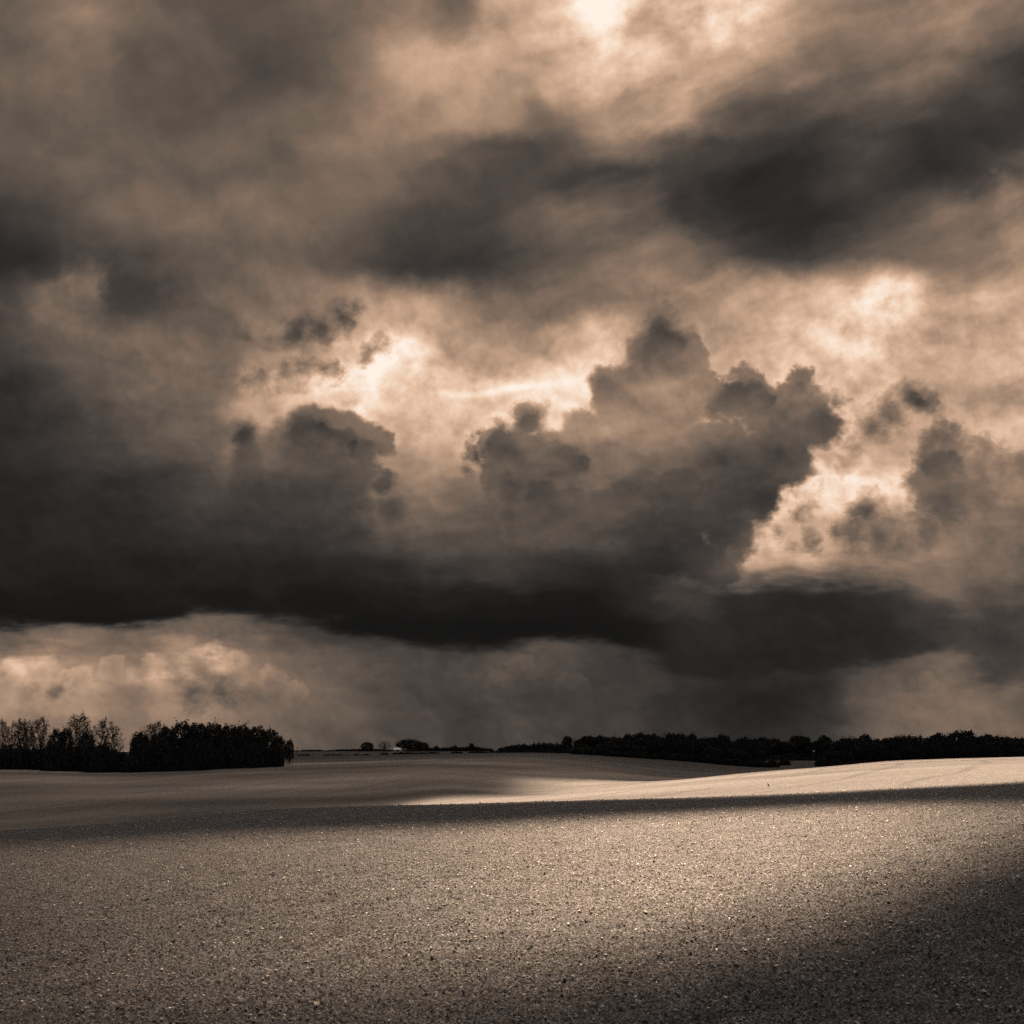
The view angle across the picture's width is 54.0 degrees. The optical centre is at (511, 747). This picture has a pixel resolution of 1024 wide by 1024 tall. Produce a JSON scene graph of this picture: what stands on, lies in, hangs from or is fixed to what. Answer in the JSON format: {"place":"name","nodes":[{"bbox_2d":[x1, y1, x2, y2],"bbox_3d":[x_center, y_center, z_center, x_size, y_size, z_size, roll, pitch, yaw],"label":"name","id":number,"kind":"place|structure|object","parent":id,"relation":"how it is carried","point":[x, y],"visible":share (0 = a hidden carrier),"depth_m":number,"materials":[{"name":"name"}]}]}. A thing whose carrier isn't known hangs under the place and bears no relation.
{"place":"outdoors","nodes":[
{"label":"outdoors","id":0,"kind":"place"},
{"bbox_2d":[0,751,1023,1023],"bbox_3d":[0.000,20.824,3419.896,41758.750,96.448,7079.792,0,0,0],"label":"ground","id":1,"kind":"structure","parent":0,"point":[352,781],"depth_m":28.22,"materials":[{"name":"soil"}]},
{"bbox_2d":[0,717,10,748],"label":"thin tree","id":2,"kind":"object","parent":1,"relation":"on","point":[4,728],"visible":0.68,"depth_m":283.93,"materials":[{"name":"grey plant"}]},
{"bbox_2d":[1,743,15,760],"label":"bush","id":3,"kind":"object","parent":1,"relation":"on","point":[10,746],"visible":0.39,"depth_m":276.87,"materials":[{"name":"grey plant"}]},
{"bbox_2d":[6,717,28,748],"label":"thin tree","id":4,"kind":"object","parent":1,"relation":"on","point":[18,731],"visible":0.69,"depth_m":287.59,"materials":[{"name":"grey plant"}]},
{"bbox_2d":[17,718,34,749],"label":"thin tree","id":5,"kind":"object","parent":1,"relation":"on","point":[27,728],"visible":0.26,"depth_m":295.72,"materials":[{"name":"grey plant"}]},
{"bbox_2d":[24,744,38,769],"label":"bush","id":6,"kind":"object","parent":1,"relation":"on","point":[26,758],"visible":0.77,"depth_m":277.76,"materials":[{"name":"grey plant"}]},
{"bbox_2d":[28,715,50,749],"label":"thin tree","id":7,"kind":"object","parent":1,"relation":"on","point":[42,736],"visible":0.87,"depth_m":285.30,"materials":[{"name":"grey plant"}]},
{"bbox_2d":[47,728,65,749],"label":"leafy tree","id":8,"kind":"object","parent":1,"relation":"on","point":[55,735],"visible":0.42,"depth_m":283.53,"materials":[{"name":"grey plant"}]},
{"bbox_2d":[59,727,73,749],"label":"leafy tree","id":9,"kind":"object","parent":1,"relation":"on","point":[64,732],"visible":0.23,"depth_m":291.47,"materials":[{"name":"grey plant"}]},
{"bbox_2d":[65,710,93,752],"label":"thin tree","id":10,"kind":"object","parent":1,"relation":"on","point":[78,740],"visible":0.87,"depth_m":285.52,"materials":[{"name":"grey plant"}]},
{"bbox_2d":[78,732,94,749],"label":"leafy tree","id":11,"kind":"object","parent":1,"relation":"on","point":[92,737],"visible":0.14,"depth_m":293.25,"materials":[{"name":"grey plant"}]},
{"bbox_2d":[90,716,109,749],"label":"thin tree","id":12,"kind":"object","parent":1,"relation":"on","point":[103,727],"visible":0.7,"depth_m":287.74,"materials":[{"name":"grey plant"}]},
{"bbox_2d":[98,741,109,771],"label":"bush","id":13,"kind":"object","parent":1,"relation":"on","point":[104,747],"visible":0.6,"depth_m":276.13,"materials":[{"name":"grey plant"}]},
{"bbox_2d":[103,746,121,772],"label":"bush","id":14,"kind":"object","parent":1,"relation":"on","point":[114,762],"visible":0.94,"depth_m":275.74,"materials":[{"name":"grey plant"}]},
{"bbox_2d":[105,722,124,753],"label":"thin tree","id":15,"kind":"object","parent":1,"relation":"on","point":[113,737],"visible":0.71,"depth_m":290.00,"materials":[{"name":"grey plant"}]},
{"bbox_2d":[119,751,129,771],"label":"bush","id":16,"kind":"object","parent":1,"relation":"on","point":[123,754],"visible":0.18,"depth_m":279.67,"materials":[{"name":"grey plant"}]},
{"bbox_2d":[118,751,142,772],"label":"bush","id":17,"kind":"object","parent":1,"relation":"on","point":[131,763],"visible":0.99,"depth_m":275.02,"materials":[{"name":"grey plant"}]},
{"bbox_2d":[129,731,148,754],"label":"leafy tree","id":18,"kind":"object","parent":1,"relation":"on","point":[136,739],"visible":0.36,"depth_m":283.92,"materials":[{"name":"grey plant"}]},
{"bbox_2d":[141,720,168,747],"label":"thin tree","id":19,"kind":"object","parent":1,"relation":"on","point":[153,736],"visible":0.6,"depth_m":287.31,"materials":[{"name":"grey plant"}]},
{"bbox_2d":[157,725,177,745],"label":"leafy tree","id":20,"kind":"object","parent":1,"relation":"on","point":[167,732],"visible":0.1,"depth_m":294.93,"materials":[{"name":"grey plant"}]},
{"bbox_2d":[167,717,198,748],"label":"leafy tree","id":21,"kind":"object","parent":1,"relation":"on","point":[186,730],"visible":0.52,"depth_m":286.51,"materials":[{"name":"grey plant"}]},
{"bbox_2d":[184,722,209,747],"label":"leafy tree","id":22,"kind":"object","parent":1,"relation":"on","point":[199,728],"visible":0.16,"depth_m":296.00,"materials":[{"name":"grey plant"}]},
{"bbox_2d":[199,717,227,746],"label":"leafy tree","id":23,"kind":"object","parent":1,"relation":"on","point":[216,730],"visible":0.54,"depth_m":286.61,"materials":[{"name":"grey plant"}]},
{"bbox_2d":[215,722,239,748],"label":"leafy tree","id":24,"kind":"object","parent":1,"relation":"on","point":[228,730],"visible":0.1,"depth_m":294.85,"materials":[{"name":"grey plant"}]},
{"bbox_2d":[228,720,256,752],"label":"leafy tree","id":25,"kind":"object","parent":1,"relation":"on","point":[243,736],"visible":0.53,"depth_m":286.25,"materials":[{"name":"grey plant"}]},
{"bbox_2d":[246,725,269,745],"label":"leafy tree","id":26,"kind":"object","parent":1,"relation":"on","point":[257,731],"visible":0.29,"depth_m":292.96,"materials":[{"name":"grey plant"}]},
{"bbox_2d":[260,725,279,754],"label":"leafy tree","id":27,"kind":"object","parent":1,"relation":"on","point":[269,737],"visible":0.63,"depth_m":287.01,"materials":[{"name":"grey plant"}]},
{"bbox_2d":[265,748,275,766],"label":"bush","id":28,"kind":"object","parent":1,"relation":"on","point":[272,756],"visible":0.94,"depth_m":276.58,"materials":[{"name":"grey plant"}]},
{"bbox_2d":[272,745,284,766],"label":"bush","id":29,"kind":"object","parent":1,"relation":"on","point":[278,760],"visible":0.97,"depth_m":276.34,"materials":[{"name":"grey plant"}]},
{"bbox_2d":[273,735,286,758],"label":"leafy tree","id":30,"kind":"object","parent":1,"relation":"on","point":[282,741],"visible":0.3,"depth_m":291.55,"materials":[{"name":"grey plant"}]},
{"bbox_2d":[285,738,294,763],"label":"leafy tree","id":31,"kind":"object","parent":1,"relation":"on","point":[290,750],"visible":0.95,"depth_m":299.43,"materials":[{"name":"grey plant"}]},
{"bbox_2d":[360,742,374,750],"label":"leafy tree","id":32,"kind":"object","parent":1,"relation":"on","point":[365,746],"visible":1,"depth_m":733.67,"materials":[{"name":"grey plant"}]},
{"bbox_2d":[396,739,423,749],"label":"leafy tree","id":33,"kind":"object","parent":1,"relation":"on","point":[407,744],"visible":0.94,"depth_m":734.68,"materials":[{"name":"grey plant"}]},
{"bbox_2d":[416,741,429,749],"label":"leafy tree","id":34,"kind":"object","parent":1,"relation":"on","point":[425,746],"visible":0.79,"depth_m":739.49,"materials":[{"name":"grey plant"}]},
{"bbox_2d":[0,781,1023,1023],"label":"flints","id":35,"kind":"object","parent":1,"relation":"on","point":[906,960],"visible":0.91,"depth_m":28.80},
{"bbox_2d":[515,744,526,750],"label":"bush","id":36,"kind":"object","parent":1,"relation":"on","point":[521,747],"visible":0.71,"depth_m":696.00,"materials":[{"name":"grey plant"}]},
{"bbox_2d":[539,741,547,750],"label":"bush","id":37,"kind":"object","parent":1,"relation":"on","point":[543,746],"visible":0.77,"depth_m":697.46,"materials":[{"name":"grey plant"}]},
{"bbox_2d":[546,742,554,749],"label":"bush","id":38,"kind":"object","parent":1,"relation":"on","point":[550,746],"visible":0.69,"depth_m":697.33,"materials":[{"name":"grey plant"}]},
{"bbox_2d":[561,735,572,749],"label":"leafy tree","id":39,"kind":"object","parent":1,"relation":"on","point":[567,741],"visible":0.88,"depth_m":558.56,"materials":[{"name":"grey plant"}]},
{"bbox_2d":[573,739,586,748],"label":"leafy tree","id":40,"kind":"object","parent":1,"relation":"on","point":[578,742],"visible":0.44,"depth_m":526.19,"materials":[{"name":"grey plant"}]},
{"bbox_2d":[581,748,595,754],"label":"bush","id":41,"kind":"object","parent":1,"relation":"on","point":[589,751],"visible":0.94,"depth_m":436.04,"materials":[{"name":"grey plant"}]},
{"bbox_2d":[582,735,596,746],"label":"leafy tree","id":42,"kind":"object","parent":1,"relation":"on","point":[587,739],"visible":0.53,"depth_m":528.94,"materials":[{"name":"grey plant"}]},
{"bbox_2d":[589,734,606,746],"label":"leafy tree","id":43,"kind":"object","parent":1,"relation":"on","point":[599,739],"visible":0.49,"depth_m":528.21,"materials":[{"name":"grey plant"}]},
{"bbox_2d":[604,750,616,756],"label":"bush","id":44,"kind":"object","parent":1,"relation":"on","point":[610,753],"visible":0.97,"depth_m":433.48,"materials":[{"name":"grey plant"}]},
{"bbox_2d":[617,739,635,748],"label":"leafy tree","id":45,"kind":"object","parent":1,"relation":"on","point":[627,742],"visible":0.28,"depth_m":471.03,"materials":[{"name":"grey plant"}]},
{"bbox_2d":[624,733,633,740],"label":"leafy tree","id":46,"kind":"object","parent":1,"relation":"on","point":[628,736],"visible":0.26,"depth_m":511.52,"materials":[{"name":"grey plant"}]},
{"bbox_2d":[625,751,637,757],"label":"bush","id":47,"kind":"object","parent":1,"relation":"on","point":[631,754],"visible":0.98,"depth_m":432.86,"materials":[{"name":"grey plant"}]},
{"bbox_2d":[632,731,645,745],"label":"leafy tree","id":48,"kind":"object","parent":1,"relation":"on","point":[639,735],"visible":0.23,"depth_m":522.63,"materials":[{"name":"grey plant"}]},
{"bbox_2d":[634,749,646,758],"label":"bush","id":49,"kind":"object","parent":1,"relation":"on","point":[641,754],"visible":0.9,"depth_m":434.19,"materials":[{"name":"grey plant"}]},
{"bbox_2d":[642,732,661,742],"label":"leafy tree","id":50,"kind":"object","parent":1,"relation":"on","point":[652,735],"visible":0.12,"depth_m":508.27,"materials":[{"name":"grey plant"}]},
{"bbox_2d":[664,731,676,742],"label":"leafy tree","id":51,"kind":"object","parent":1,"relation":"on","point":[669,736],"visible":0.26,"depth_m":513.20,"materials":[{"name":"grey plant"}]},
{"bbox_2d":[665,751,677,760],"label":"bush","id":52,"kind":"object","parent":1,"relation":"on","point":[672,757],"visible":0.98,"depth_m":433.89,"materials":[{"name":"grey plant"}]},
{"bbox_2d":[687,732,696,744],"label":"leafy tree","id":53,"kind":"object","parent":1,"relation":"on","point":[692,737],"visible":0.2,"depth_m":515.99,"materials":[{"name":"grey plant"}]},
{"bbox_2d":[685,754,699,762],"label":"bush","id":54,"kind":"object","parent":1,"relation":"on","point":[693,757],"visible":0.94,"depth_m":434.81,"materials":[{"name":"grey plant"}]},
{"bbox_2d":[696,754,705,762],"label":"bush","id":55,"kind":"object","parent":1,"relation":"on","point":[701,758],"visible":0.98,"depth_m":435.24,"materials":[{"name":"grey plant"}]},
{"bbox_2d":[704,755,712,763],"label":"bush","id":56,"kind":"object","parent":1,"relation":"on","point":[708,759],"visible":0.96,"depth_m":436.37,"materials":[{"name":"grey plant"}]},
{"bbox_2d":[713,756,726,764],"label":"bush","id":57,"kind":"object","parent":1,"relation":"on","point":[719,761],"visible":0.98,"depth_m":433.41,"materials":[{"name":"grey plant"}]},
{"bbox_2d":[717,732,730,743],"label":"leafy tree","id":58,"kind":"object","parent":1,"relation":"on","point":[725,738],"visible":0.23,"depth_m":528.07,"materials":[{"name":"grey plant"}]},
{"bbox_2d":[728,758,741,765],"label":"bush","id":59,"kind":"object","parent":1,"relation":"on","point":[736,761],"visible":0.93,"depth_m":435.21,"materials":[{"name":"grey plant"}]},
{"bbox_2d":[733,736,752,746],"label":"leafy tree","id":60,"kind":"object","parent":1,"relation":"on","point":[745,740],"visible":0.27,"depth_m":522.04,"materials":[{"name":"grey plant"}]},
{"bbox_2d":[752,758,765,767],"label":"bush","id":61,"kind":"object","parent":1,"relation":"on","point":[759,763],"visible":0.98,"depth_m":435.25,"materials":[{"name":"grey plant"}]},
{"bbox_2d":[756,736,771,761],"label":"leafy tree","id":62,"kind":"object","parent":1,"relation":"on","point":[765,741],"visible":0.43,"depth_m":512.24,"materials":[{"name":"grey plant"}]},
{"bbox_2d":[766,761,779,767],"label":"bush","id":63,"kind":"object","parent":1,"relation":"on","point":[773,764],"visible":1,"depth_m":433.39,"materials":[{"name":"grey plant"}]},
{"bbox_2d":[770,737,783,754],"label":"leafy tree","id":64,"kind":"object","parent":1,"relation":"on","point":[776,742],"visible":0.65,"depth_m":619.34,"materials":[{"name":"grey plant"}]},
{"bbox_2d":[778,759,790,764],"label":"bush","id":65,"kind":"object","parent":1,"relation":"on","point":[784,762],"visible":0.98,"depth_m":468.72,"materials":[{"name":"grey plant"}]},
{"bbox_2d":[775,740,798,754],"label":"leafy tree","id":66,"kind":"object","parent":1,"relation":"on","point":[786,749],"visible":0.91,"depth_m":617.24,"materials":[{"name":"grey plant"}]},
{"bbox_2d":[788,735,807,754],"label":"leafy tree","id":67,"kind":"object","parent":1,"relation":"on","point":[800,741],"visible":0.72,"depth_m":626.68,"materials":[{"name":"grey plant"}]},
{"bbox_2d":[801,736,810,753],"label":"leafy tree","id":68,"kind":"object","parent":1,"relation":"on","point":[808,743],"visible":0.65,"depth_m":629.21,"materials":[{"name":"grey plant"}]},
{"bbox_2d":[808,740,822,754],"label":"leafy tree","id":69,"kind":"object","parent":1,"relation":"on","point":[814,746],"visible":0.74,"depth_m":618.39,"materials":[{"name":"grey plant"}]},
{"bbox_2d":[813,758,826,766],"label":"bush","id":70,"kind":"object","parent":1,"relation":"on","point":[820,762],"visible":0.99,"depth_m":437.25,"materials":[{"name":"grey plant"}]},
{"bbox_2d":[816,735,831,746],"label":"leafy tree","id":71,"kind":"object","parent":1,"relation":"on","point":[822,738],"visible":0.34,"depth_m":621.91,"materials":[{"name":"grey plant"}]},
{"bbox_2d":[830,759,842,765],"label":"bush","id":72,"kind":"object","parent":1,"relation":"on","point":[838,762],"visible":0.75,"depth_m":435.55,"materials":[{"name":"grey plant"}]},
{"bbox_2d":[834,740,852,752],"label":"leafy tree","id":73,"kind":"object","parent":1,"relation":"on","point":[846,745],"visible":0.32,"depth_m":477.46,"materials":[{"name":"grey plant"}]},
{"bbox_2d":[844,735,863,761],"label":"leafy tree","id":74,"kind":"object","parent":1,"relation":"on","point":[854,740],"visible":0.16,"depth_m":508.79,"materials":[{"name":"grey plant"}]},
{"bbox_2d":[852,740,867,756],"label":"leafy tree","id":75,"kind":"object","parent":1,"relation":"on","point":[861,744],"visible":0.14,"depth_m":480.72,"materials":[{"name":"grey plant"}]},
{"bbox_2d":[858,732,871,743],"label":"leafy tree","id":76,"kind":"object","parent":1,"relation":"on","point":[863,737],"visible":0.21,"depth_m":523.23,"materials":[{"name":"grey plant"}]},
{"bbox_2d":[865,739,883,757],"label":"leafy tree","id":77,"kind":"object","parent":1,"relation":"on","point":[874,742],"visible":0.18,"depth_m":477.33,"materials":[{"name":"grey plant"}]},
{"bbox_2d":[882,751,900,760],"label":"leafy tree","id":78,"kind":"object","parent":1,"relation":"on","point":[893,755],"visible":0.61,"depth_m":445.66,"materials":[{"name":"grey plant"}]},
{"bbox_2d":[889,734,911,744],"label":"leafy tree","id":79,"kind":"object","parent":1,"relation":"on","point":[898,738],"visible":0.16,"depth_m":509.18,"materials":[{"name":"grey plant"}]},
{"bbox_2d":[898,745,916,759],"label":"leafy tree","id":80,"kind":"object","parent":1,"relation":"on","point":[905,752],"visible":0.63,"depth_m":448.50,"materials":[{"name":"grey plant"}]},
{"bbox_2d":[901,734,915,743],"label":"leafy tree","id":81,"kind":"object","parent":1,"relation":"on","point":[910,738],"visible":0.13,"depth_m":519.53,"materials":[{"name":"grey plant"}]},
{"bbox_2d":[908,748,925,759],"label":"leafy tree","id":82,"kind":"object","parent":1,"relation":"on","point":[919,751],"visible":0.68,"depth_m":445.05,"materials":[{"name":"grey plant"}]},
{"bbox_2d":[912,734,925,743],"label":"leafy tree","id":83,"kind":"object","parent":1,"relation":"on","point":[916,740],"visible":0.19,"depth_m":509.75,"materials":[{"name":"grey plant"}]},
{"bbox_2d":[924,744,942,759],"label":"leafy tree","id":84,"kind":"object","parent":1,"relation":"on","point":[933,749],"visible":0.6,"depth_m":449.99,"materials":[{"name":"grey plant"}]},
{"bbox_2d":[928,732,947,746],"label":"leafy tree","id":85,"kind":"object","parent":1,"relation":"on","point":[936,736],"visible":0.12,"depth_m":512.19,"materials":[{"name":"grey plant"}]},
{"bbox_2d":[939,732,955,742],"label":"leafy tree","id":86,"kind":"object","parent":1,"relation":"on","point":[949,737],"visible":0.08,"depth_m":519.88,"materials":[{"name":"grey plant"}]},
{"bbox_2d":[940,745,962,758],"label":"leafy tree","id":87,"kind":"object","parent":1,"relation":"on","point":[948,752],"visible":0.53,"depth_m":457.27,"materials":[{"name":"grey plant"}]},
{"bbox_2d":[947,729,962,742],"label":"leafy tree","id":88,"kind":"object","parent":1,"relation":"on","point":[956,734],"visible":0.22,"depth_m":522.51,"materials":[{"name":"grey plant"}]},
{"bbox_2d":[959,727,976,742],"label":"leafy tree","id":89,"kind":"object","parent":1,"relation":"on","point":[969,734],"visible":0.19,"depth_m":520.33,"materials":[{"name":"grey plant"}]},
{"bbox_2d":[959,741,979,757],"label":"leafy tree","id":90,"kind":"object","parent":1,"relation":"on","point":[974,753],"visible":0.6,"depth_m":446.79,"materials":[{"name":"grey plant"}]},
{"bbox_2d":[968,745,987,757],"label":"leafy tree","id":91,"kind":"object","parent":1,"relation":"on","point":[982,749],"visible":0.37,"depth_m":450.69,"materials":[{"name":"grey plant"}]},
{"bbox_2d":[975,738,992,745],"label":"leafy tree","id":92,"kind":"object","parent":1,"relation":"on","point":[980,742],"visible":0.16,"depth_m":484.50,"materials":[{"name":"grey plant"}]},
{"bbox_2d":[984,744,1002,757],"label":"leafy tree","id":93,"kind":"object","parent":1,"relation":"on","point":[991,751],"visible":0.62,"depth_m":445.88,"materials":[{"name":"grey plant"}]},
{"bbox_2d":[989,735,1004,744],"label":"leafy tree","id":94,"kind":"object","parent":1,"relation":"on","point":[997,739],"visible":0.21,"depth_m":513.94,"materials":[{"name":"grey plant"}]},
{"bbox_2d":[1001,747,1019,756],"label":"leafy tree","id":95,"kind":"object","parent":1,"relation":"on","point":[1013,752],"visible":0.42,"depth_m":448.04,"materials":[{"name":"grey plant"}]},
{"bbox_2d":[1008,736,1022,745],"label":"leafy tree","id":96,"kind":"object","parent":1,"relation":"on","point":[1015,739],"visible":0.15,"depth_m":509.47,"materials":[{"name":"grey plant"}]},
{"bbox_2d":[0,0,1023,750],"label":"sky","id":97,"kind":"structure","parent":0,"point":[493,374],"materials":[{"name":"grey"}]},
{"bbox_2d":[610,735,625,743],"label":"leafy tree","id":98,"kind":"object","parent":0,"point":[618,739],"visible":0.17,"depth_m":510.19,"materials":[{"name":"grey plant"}]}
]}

